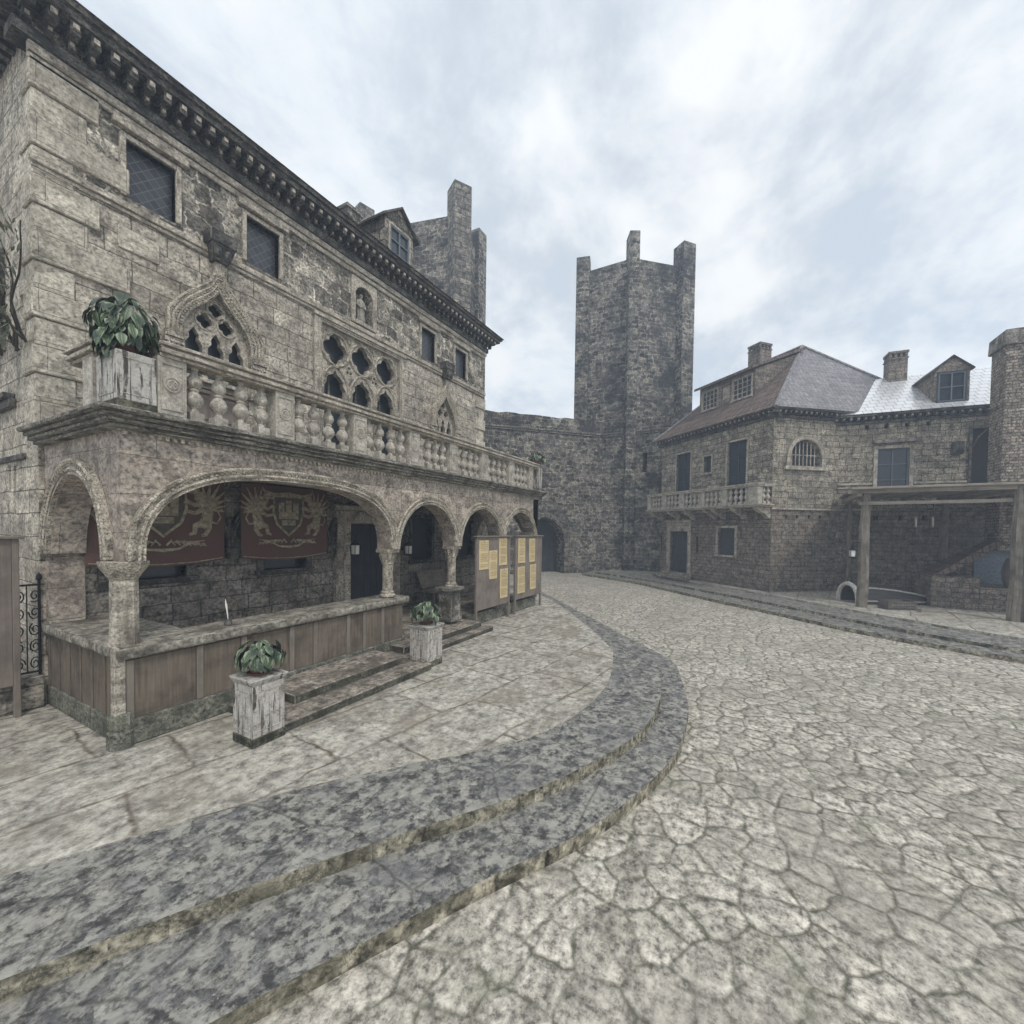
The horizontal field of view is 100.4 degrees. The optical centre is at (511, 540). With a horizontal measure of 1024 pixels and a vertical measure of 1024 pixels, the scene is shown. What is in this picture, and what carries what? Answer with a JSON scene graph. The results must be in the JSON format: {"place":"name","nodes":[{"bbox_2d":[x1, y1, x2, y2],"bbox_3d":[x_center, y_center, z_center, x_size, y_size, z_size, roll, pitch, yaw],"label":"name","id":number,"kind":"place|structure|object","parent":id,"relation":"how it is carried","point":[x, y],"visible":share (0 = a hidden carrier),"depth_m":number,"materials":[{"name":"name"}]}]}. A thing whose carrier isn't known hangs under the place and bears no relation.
{"place":"outdoors","nodes":[
{"label":"outdoors","id":0,"kind":"place"},
{"bbox_2d":[0,588,612,876],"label":"terrace","id":1,"kind":"structure","parent":0,"point":[70,786],"depth_m":4.67,"materials":[{"name":"grey stone"}]},
{"bbox_2d":[0,536,24,717],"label":"notice board","id":2,"kind":"object","parent":1,"relation":"on","point":[10,659],"visible":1,"depth_m":5.19,"materials":[{"name":"brown wood"}]},
{"bbox_2d":[0,672,44,717],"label":"wall","id":3,"kind":"structure","parent":1,"relation":"on","point":[32,692],"depth_m":5.44,"materials":[{"name":"grey stone"}]},
{"bbox_2d":[20,572,41,674],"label":"iron gate","id":4,"kind":"structure","parent":3,"relation":"on","point":[38,577],"depth_m":5.54,"materials":[{"name":"metal"}]},
{"bbox_2d":[229,667,287,748],"bbox_3d":[-2.858,1.868,4.825,0.428,0.740,0.428,2,2,29],"label":"planter","id":5,"kind":"object","parent":1,"relation":"on","point":[258,711],"visible":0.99,"depth_m":4.70,"materials":[{"name":"stone"}]},
{"bbox_2d":[234,640,285,675],"bbox_3d":[-2.846,1.305,4.812,0.546,0.385,0.497,2,2,29],"label":"potted plant","id":6,"kind":"object","parent":5,"relation":"on","point":[259,658],"visible":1,"depth_m":4.69,"materials":[{"name":"green plant"}]},
{"bbox_2d":[0,0,547,751],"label":"palace","id":7,"kind":"structure","parent":1,"relation":"on","point":[240,266],"depth_m":6.44,"materials":[{"name":"grey stone"}]},
{"bbox_2d":[0,247,6,352],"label":"window","id":8,"kind":"structure","parent":7,"relation":"in","point":[2,274],"depth_m":6.09,"materials":[{"name":"glass"}]},
{"bbox_2d":[0,204,27,355],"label":"climbing plant","id":9,"kind":"object","parent":7,"relation":"attached to","point":[5,320],"visible":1,"depth_m":5.19,"materials":[{"name":"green plant"}]},
{"bbox_2d":[96,348,157,412],"bbox_3d":[-4.204,-1.683,4.659,0.512,0.610,0.362,2,2,29],"label":"planter box","id":10,"kind":"object","parent":7,"relation":"on","point":[126,378],"visible":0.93,"depth_m":4.52,"materials":[{"name":"wood"}]},
{"bbox_2d":[82,292,159,359],"bbox_3d":[-4.182,-2.258,4.604,0.616,0.749,0.629,2,2,29],"label":"potted plant","id":11,"kind":"object","parent":10,"relation":"on","point":[122,330],"visible":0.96,"depth_m":4.46,"materials":[{"name":"green plant"}]},
{"bbox_2d":[94,564,199,589],"bbox_3d":[-5.657,0.197,6.636,0.300,0.970,1.290,2,2,29],"label":"window","id":12,"kind":"structure","parent":7,"relation":"in","point":[190,569],"depth_m":6.80,"materials":[{"name":"grey glass"}]},
{"bbox_2d":[118,129,181,225],"bbox_3d":[-5.557,-5.495,6.542,0.205,0.895,0.770,2,2,29],"label":"window","id":13,"kind":"structure","parent":7,"relation":"in","point":[150,184],"depth_m":6.59,"materials":[{"name":"glass"}]},
{"bbox_2d":[84,482,227,566],"bbox_3d":[-5.389,-0.317,6.587,0.096,1.446,1.880,2,2,29],"label":"banner","id":14,"kind":"object","parent":7,"relation":"attached to","point":[186,528],"visible":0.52,"depth_m":6.87,"materials":[{"name":"fabric"}]},
{"bbox_2d":[162,225,266,426],"bbox_3d":[-5.092,-3.341,7.363,0.514,3.720,1.610,2,2,29],"label":"ogee window","id":15,"kind":"structure","parent":7,"relation":"in","point":[196,319],"depth_m":7.32,"materials":[{"name":"stone"}]},
{"bbox_2d":[224,599,232,625],"bbox_3d":[-3.763,0.948,5.656,0.097,0.350,0.100,2,2,29],"label":"inkwell","id":16,"kind":"object","parent":7,"relation":"on","point":[227,622],"visible":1,"depth_m":5.63,"materials":[{"name":"grey metal"}]},
{"bbox_2d":[241,208,282,280],"bbox_3d":[-4.732,-5.521,8.040,0.205,0.895,0.770,2,2,29],"label":"window","id":17,"kind":"structure","parent":7,"relation":"in","point":[258,248],"depth_m":8.07,"materials":[{"name":"glass"}]},
{"bbox_2d":[238,482,328,559],"bbox_3d":[-4.394,-0.349,8.391,0.096,1.446,1.880,2,2,29],"label":"banner","id":18,"kind":"object","parent":7,"relation":"attached to","point":[280,522],"visible":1,"depth_m":8.28,"materials":[{"name":"fabric"}]},
{"bbox_2d":[255,557,314,575],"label":"window","id":19,"kind":"structure","parent":7,"relation":"in","point":[263,567],"depth_m":8.55,"materials":[{"name":"grey glass"}]},
{"bbox_2d":[347,532,360,555],"bbox_3d":[-3.545,0.082,9.518,0.378,0.530,0.228,2,2,29],"label":"wall lantern","id":20,"kind":"object","parent":7,"relation":"attached to","point":[354,547],"depth_m":9.42,"materials":[{"name":"black metal"}]},
{"bbox_2d":[312,309,406,456],"bbox_3d":[-3.656,-3.189,10.229,0.430,3.310,2.760,2,2,29],"label":"tracery window","id":21,"kind":"structure","parent":7,"relation":"in","point":[345,368],"depth_m":10.00,"materials":[{"name":"stone"}]},
{"bbox_2d":[356,294,365,322],"bbox_3d":[-3.607,-5.497,10.160,0.210,0.730,0.297,2,2,29],"label":"statue","id":22,"kind":"object","parent":7,"relation":"in","point":[361,306],"visible":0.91,"depth_m":10.10,"materials":[{"name":"stone"}]},
{"bbox_2d":[330,504,399,601],"bbox_3d":[-3.502,0.495,10.416,0.400,2.620,2.200,2,2,29],"label":"doorway","id":23,"kind":"structure","parent":7,"relation":"in","point":[354,577],"depth_m":10.20,"materials":[{"name":"stone"}]},
{"bbox_2d":[402,535,412,555],"bbox_3d":[-2.725,0.116,11.008,0.378,0.530,0.228,2,2,29],"label":"wall lantern","id":24,"kind":"object","parent":7,"relation":"attached to","point":[408,548],"depth_m":10.91,"materials":[{"name":"black metal"}]},
{"bbox_2d":[408,515,435,563],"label":"window","id":25,"kind":"structure","parent":7,"relation":"in","point":[418,528],"depth_m":12.30,"materials":[{"name":"grey glass"}]},
{"bbox_2d":[419,322,436,363],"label":"window","id":26,"kind":"structure","parent":7,"relation":"in","point":[425,339],"depth_m":12.26,"materials":[{"name":"glass"}]},
{"bbox_2d":[428,361,461,465],"bbox_3d":[-2.054,-3.439,12.870,0.514,3.720,1.459,2,2,29],"label":"ogee window","id":27,"kind":"structure","parent":7,"relation":"in","point":[438,421],"depth_m":12.80,"materials":[{"name":"stone"}]},
{"bbox_2d":[453,344,467,380],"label":"window","id":28,"kind":"structure","parent":7,"relation":"in","point":[457,357],"depth_m":13.67,"materials":[{"name":"glass"}]},
{"bbox_2d":[456,518,474,558],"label":"window","id":29,"kind":"structure","parent":7,"relation":"in","point":[464,550],"depth_m":14.31,"materials":[{"name":"glass"}]},
{"bbox_2d":[533,468,541,490],"bbox_3d":[0.791,-1.908,13.441,0.252,0.750,0.252,2,2,29],"label":"pedestal","id":30,"kind":"object","parent":7,"relation":"on","point":[537,479],"visible":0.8,"depth_m":13.34,"materials":[{"name":"stone"}]},
{"bbox_2d":[528,453,545,465],"bbox_3d":[0.821,-2.559,13.428,0.556,0.412,0.617,2,2,29],"label":"potted plant","id":31,"kind":"object","parent":30,"relation":"on","point":[538,458],"visible":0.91,"depth_m":13.34,"materials":[{"name":"green plant"}]},
{"bbox_2d":[229,650,430,732],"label":"stone steps","id":32,"kind":"structure","parent":1,"relation":"on","point":[316,693],"depth_m":6.14,"materials":[{"name":"grey stone"}]},
{"bbox_2d":[408,621,444,666],"bbox_3d":[-1.516,1.827,7.539,0.458,0.720,0.458,2,2,29],"label":"planter","id":33,"kind":"object","parent":1,"relation":"on","point":[426,643],"visible":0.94,"depth_m":7.39,"materials":[{"name":"stone"}]},
{"bbox_2d":[410,600,441,624],"bbox_3d":[-1.516,1.261,7.520,0.543,0.425,0.544,0,2,-16],"label":"potted plant","id":34,"kind":"object","parent":33,"relation":"on","point":[428,612],"visible":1,"depth_m":7.39,"materials":[{"name":"green plant"}]},
{"bbox_2d":[386,619,492,658],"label":"stone steps","id":35,"kind":"structure","parent":1,"relation":"on","point":[457,632],"depth_m":9.14,"materials":[{"name":"grey stone"}]},
{"bbox_2d":[473,535,511,620],"bbox_3d":[-0.477,0.995,11.029,0.130,2.235,1.740,2,2,29],"label":"notice board","id":36,"kind":"object","parent":1,"relation":"on","point":[486,592],"visible":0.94,"depth_m":10.82,"materials":[{"name":"brown wood"}]},
{"bbox_2d":[479,540,488,569],"bbox_3d":[-0.686,0.361,10.567,0.024,0.726,0.436,2,2,29],"label":"paper notice","id":37,"kind":"object","parent":36,"relation":"attached to","point":[483,555],"visible":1,"depth_m":10.55,"materials":[{"name":"beige paper"}]},
{"bbox_2d":[489,550,496,578],"bbox_3d":[-0.474,0.619,10.964,0.024,0.735,0.404,2,2,29],"label":"paper notice","id":38,"kind":"object","parent":36,"relation":"attached to","point":[492,564],"visible":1,"depth_m":10.93,"materials":[{"name":"beige paper"}]},
{"bbox_2d":[499,538,506,564],"bbox_3d":[-0.231,0.296,11.389,0.024,0.725,0.414,2,2,29],"label":"paper notice","id":39,"kind":"object","parent":36,"relation":"attached to","point":[502,551],"visible":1,"depth_m":11.37,"materials":[{"name":"beige paper"}]},
{"bbox_2d":[500,568,507,598],"bbox_3d":[-0.211,1.144,11.468,0.024,0.785,0.425,2,2,29],"label":"paper notice","id":40,"kind":"object","parent":36,"relation":"attached to","point":[503,583],"visible":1,"depth_m":11.45,"materials":[{"name":"beige paper"}]},
{"bbox_2d":[513,535,543,614],"bbox_3d":[0.496,0.963,12.793,0.130,2.235,1.830,2,2,29],"label":"notice board","id":41,"kind":"object","parent":1,"relation":"on","point":[537,562],"visible":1,"depth_m":12.71,"materials":[{"name":"brown wood"}]},
{"bbox_2d":[517,566,524,593],"bbox_3d":[0.276,1.139,12.351,0.024,0.765,0.443,2,2,29],"label":"paper notice","id":42,"kind":"object","parent":41,"relation":"attached to","point":[521,581],"visible":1,"depth_m":12.35,"materials":[{"name":"beige paper"}]},
{"bbox_2d":[518,538,524,562],"bbox_3d":[0.290,0.289,12.335,0.024,0.725,0.435,2,2,29],"label":"paper notice","id":43,"kind":"object","parent":41,"relation":"attached to","point":[521,550],"visible":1,"depth_m":12.31,"materials":[{"name":"beige paper"}]},
{"bbox_2d":[529,538,534,561],"bbox_3d":[0.621,0.293,12.935,0.024,0.713,0.404,2,2,29],"label":"paper notice","id":44,"kind":"object","parent":41,"relation":"attached to","point":[532,550],"visible":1,"depth_m":12.90,"materials":[{"name":"beige paper"}]},
{"bbox_2d":[530,564,535,588],"bbox_3d":[0.648,1.102,13.025,0.024,0.754,0.423,2,2,29],"label":"paper notice","id":45,"kind":"object","parent":41,"relation":"attached to","point":[532,576],"visible":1,"depth_m":13.00,"materials":[{"name":"beige paper"}]},
{"bbox_2d":[355,179,486,399],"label":"castle tower","id":46,"kind":"structure","parent":0,"point":[449,255],"depth_m":23.08,"materials":[{"name":"grey stone"}]},
{"bbox_2d":[416,569,446,604],"bbox_3d":[-2.075,1.323,12.094,0.640,0.920,1.170,2,2,29],"label":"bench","id":47,"kind":"object","parent":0,"point":[432,578],"visible":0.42,"depth_m":11.96,"materials":[{"name":"wood"}]},
{"bbox_2d":[77,0,1023,418],"label":"sky","id":48,"kind":"structure","parent":0,"point":[845,178],"materials":[{"name":"white"}]},
{"bbox_2d":[253,571,1023,1023],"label":"street","id":49,"kind":"structure","parent":0,"point":[821,825],"depth_m":3.36,"materials":[{"name":"grey stone"}]},
{"bbox_2d":[0,646,688,1023],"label":"terrace lower step","id":50,"kind":"object","parent":49,"relation":"on","point":[256,960],"visible":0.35,"depth_m":2.78,"materials":[{"name":"stone"}]},
{"bbox_2d":[0,585,660,1003],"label":"terrace step","id":51,"kind":"object","parent":50,"relation":"on","point":[70,915],"visible":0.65,"depth_m":3.29,"materials":[{"name":"stone"}]},
{"bbox_2d":[483,410,689,573],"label":"castle wall","id":52,"kind":"structure","parent":49,"relation":"on","point":[580,507],"depth_m":26.38,"materials":[{"name":"grey stone"}]},
{"bbox_2d":[574,230,695,569],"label":"castle tower","id":53,"kind":"structure","parent":49,"relation":"on","point":[634,336],"depth_m":26.56,"materials":[{"name":"grey stone"}]},
{"bbox_2d":[582,571,1023,663],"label":"sidewalk lower step","id":54,"kind":"object","parent":49,"relation":"on","point":[881,633],"visible":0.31,"depth_m":12.22,"materials":[{"name":"stone"}]},
{"bbox_2d":[595,570,1023,653],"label":"sidewalk step","id":55,"kind":"object","parent":54,"relation":"on","point":[994,642],"visible":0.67,"depth_m":12.72,"materials":[{"name":"stone"}]},
{"bbox_2d":[608,569,1023,640],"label":"sidewalk","id":56,"kind":"structure","parent":0,"point":[993,623],"depth_m":13.04,"materials":[{"name":"grey stone"}]},
{"bbox_2d":[645,341,881,591],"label":"corner house","id":57,"kind":"structure","parent":56,"relation":"on","point":[750,456],"depth_m":18.49,"materials":[{"name":"stone"}]},
{"bbox_2d":[652,520,692,580],"bbox_3d":[8.522,0.440,22.294,0.940,3.020,2.500,0,2,-19],"label":"doorway","id":58,"kind":"structure","parent":57,"relation":"in","point":[682,529],"depth_m":22.43,"materials":[{"name":"stone"}]},
{"bbox_2d":[674,450,691,505],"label":"window","id":59,"kind":"structure","parent":57,"relation":"in","point":[684,466],"depth_m":22.26,"materials":[{"name":"stone"}]},
{"bbox_2d":[695,534,699,551],"bbox_3d":[9.134,0.109,20.932,0.228,0.970,0.185,1,1,6],"label":"wall torch","id":60,"kind":"object","parent":57,"relation":"attached to","point":[697,545],"depth_m":20.93,"materials":[{"name":"black metal"}]},
{"bbox_2d":[701,454,712,474],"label":"window","id":61,"kind":"structure","parent":57,"relation":"in","point":[709,462],"depth_m":20.64,"materials":[{"name":"stone"}]},
{"bbox_2d":[714,525,737,557],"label":"window","id":62,"kind":"structure","parent":57,"relation":"in","point":[728,534],"depth_m":19.58,"materials":[{"name":"glass"}]},
{"bbox_2d":[725,437,748,501],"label":"window","id":63,"kind":"structure","parent":57,"relation":"in","point":[737,474],"depth_m":19.07,"materials":[{"name":"stone"}]},
{"bbox_2d":[784,435,827,470],"bbox_3d":[12.035,-3.594,17.631,2.020,1.420,0.440,1,1,-11],"label":"arched window","id":64,"kind":"structure","parent":57,"relation":"in","point":[799,454],"depth_m":17.60,"materials":[{"name":"stone"}]},
{"bbox_2d":[836,581,925,604],"bbox_3d":[13.333,1.837,15.025,2.947,0.739,1.150,1,1,5],"label":"upturned boat","id":65,"kind":"object","parent":56,"relation":"on","point":[846,590],"visible":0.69,"depth_m":14.71,"materials":[{"name":"grey wood"}]},
{"bbox_2d":[813,349,1002,591],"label":"side house","id":66,"kind":"structure","parent":56,"relation":"on","point":[902,428],"depth_m":16.93,"materials":[{"name":"stone"}]},
{"bbox_2d":[873,444,914,486],"bbox_3d":[15.291,-2.821,17.160,1.260,1.990,0.230,1,2,24],"label":"window","id":67,"kind":"structure","parent":66,"relation":"in","point":[890,465],"depth_m":17.17,"materials":[{"name":"stone"}]},
{"bbox_2d":[967,425,988,482],"bbox_3d":[17.767,-3.039,16.067,0.960,2.550,0.320,1,2,24],"label":"doorway","id":68,"kind":"structure","parent":66,"relation":"in","point":[978,436],"depth_m":16.15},
{"bbox_2d":[839,482,1023,621],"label":"timber lean to","id":69,"kind":"object","parent":56,"relation":"on","point":[945,495],"visible":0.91,"depth_m":13.52,"materials":[{"name":"brown wood"}]},
{"bbox_2d":[848,542,859,557],"bbox_3d":[11.400,0.312,14.163,0.378,0.530,0.228,2,2,29],"label":"wall lantern","id":70,"kind":"object","parent":69,"relation":"attached to","point":[852,551],"depth_m":14.14,"materials":[{"name":"white glass"}]},
{"bbox_2d":[914,504,916,529],"bbox_3d":[12.661,-0.723,13.380,0.077,0.825,0.060,2,2,29],"label":"hanging tool","id":71,"kind":"object","parent":69,"relation":"hanging from","point":[915,527],"visible":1,"depth_m":13.36,"materials":[{"name":"black metal"}]},
{"bbox_2d":[931,504,933,530],"bbox_3d":[12.975,-0.713,13.161,0.077,0.825,0.060,2,2,29],"label":"hanging tool","id":72,"kind":"object","parent":69,"relation":"hanging from","point":[932,525],"visible":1,"depth_m":13.15,"materials":[{"name":"black metal"}]},
{"bbox_2d":[915,608,947,613],"bbox_3d":[13.125,2.203,13.359,0.700,0.080,0.280,1,2,14],"label":"plank pile","id":73,"kind":"object","parent":56,"relation":"on","point":[930,610],"visible":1,"depth_m":13.27,"materials":[{"name":"grey wood"}]},
{"bbox_2d":[915,327,1023,611],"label":"forge","id":74,"kind":"object","parent":56,"relation":"on","point":[939,584],"visible":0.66,"depth_m":14.17,"materials":[{"name":"grey stone"}]},
{"bbox_2d":[877,599,916,609],"bbox_3d":[12.475,2.072,13.828,0.900,0.300,0.444,1,1,1],"label":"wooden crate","id":75,"kind":"object","parent":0,"point":[894,604],"visible":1,"depth_m":13.63,"materials":[{"name":"grey wood"}]}
]}

